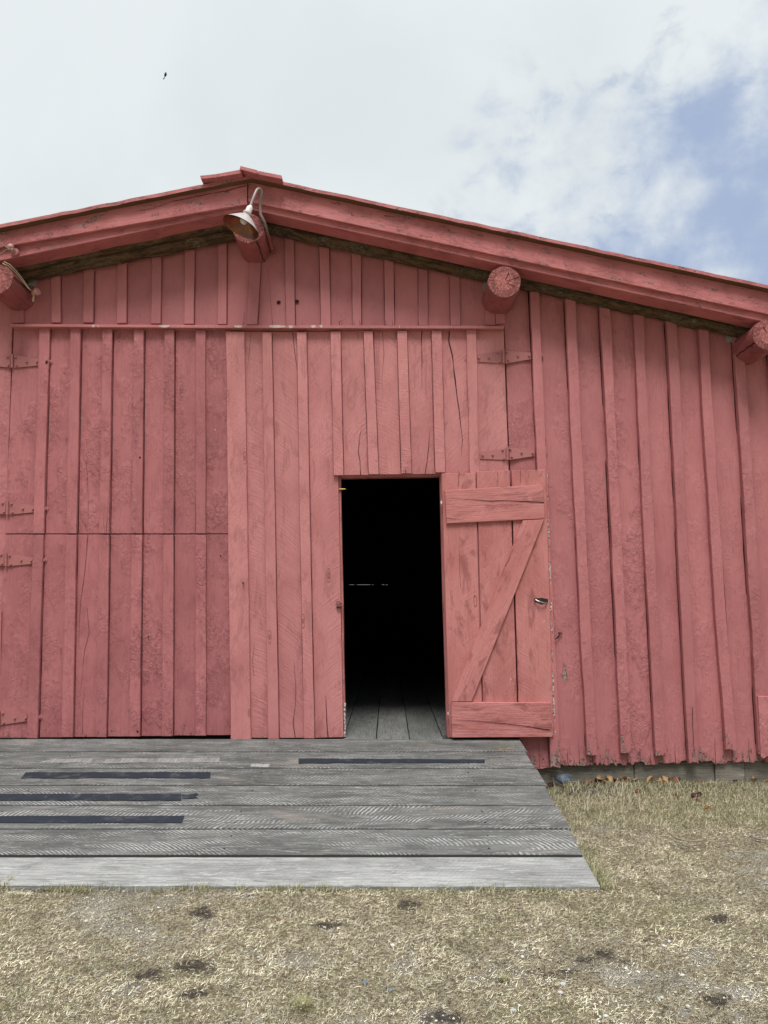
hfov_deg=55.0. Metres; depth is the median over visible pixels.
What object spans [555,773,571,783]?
stone
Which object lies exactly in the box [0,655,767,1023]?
ground
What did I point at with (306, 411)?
door
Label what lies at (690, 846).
twig
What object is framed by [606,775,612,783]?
dead leaf
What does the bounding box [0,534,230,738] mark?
door
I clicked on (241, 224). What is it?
gooseneck lamp
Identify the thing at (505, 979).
grass tuft
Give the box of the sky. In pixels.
[0,0,767,284]
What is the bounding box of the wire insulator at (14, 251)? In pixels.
[0,243,18,255]
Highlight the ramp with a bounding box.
[0,739,599,891]
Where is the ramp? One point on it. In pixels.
(146, 815)
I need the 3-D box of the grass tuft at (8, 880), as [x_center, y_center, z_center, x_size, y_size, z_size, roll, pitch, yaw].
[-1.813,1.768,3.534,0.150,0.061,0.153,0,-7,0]
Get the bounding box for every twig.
[668,833,706,841]
[677,841,703,847]
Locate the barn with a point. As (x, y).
(522, 448)
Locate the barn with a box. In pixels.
[0,166,767,782]
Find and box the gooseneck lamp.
[223,187,274,253]
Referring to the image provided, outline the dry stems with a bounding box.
[550,778,760,809]
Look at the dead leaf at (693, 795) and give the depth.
5.09 m
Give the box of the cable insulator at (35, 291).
[2,262,40,301]
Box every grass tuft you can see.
[0,873,15,889]
[287,992,317,1012]
[493,971,511,983]
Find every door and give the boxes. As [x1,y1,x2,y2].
[0,328,230,533]
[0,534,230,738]
[226,330,547,738]
[440,469,555,737]
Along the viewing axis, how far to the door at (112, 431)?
5.70 m
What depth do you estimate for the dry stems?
4.95 m
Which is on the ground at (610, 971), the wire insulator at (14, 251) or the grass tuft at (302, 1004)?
the grass tuft at (302, 1004)
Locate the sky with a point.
(634, 128)
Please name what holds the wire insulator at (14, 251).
attached to the barn
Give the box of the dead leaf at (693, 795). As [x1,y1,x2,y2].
[691,791,701,797]
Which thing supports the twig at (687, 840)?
on the ground at (610, 971)
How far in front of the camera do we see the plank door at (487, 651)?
5.47 m

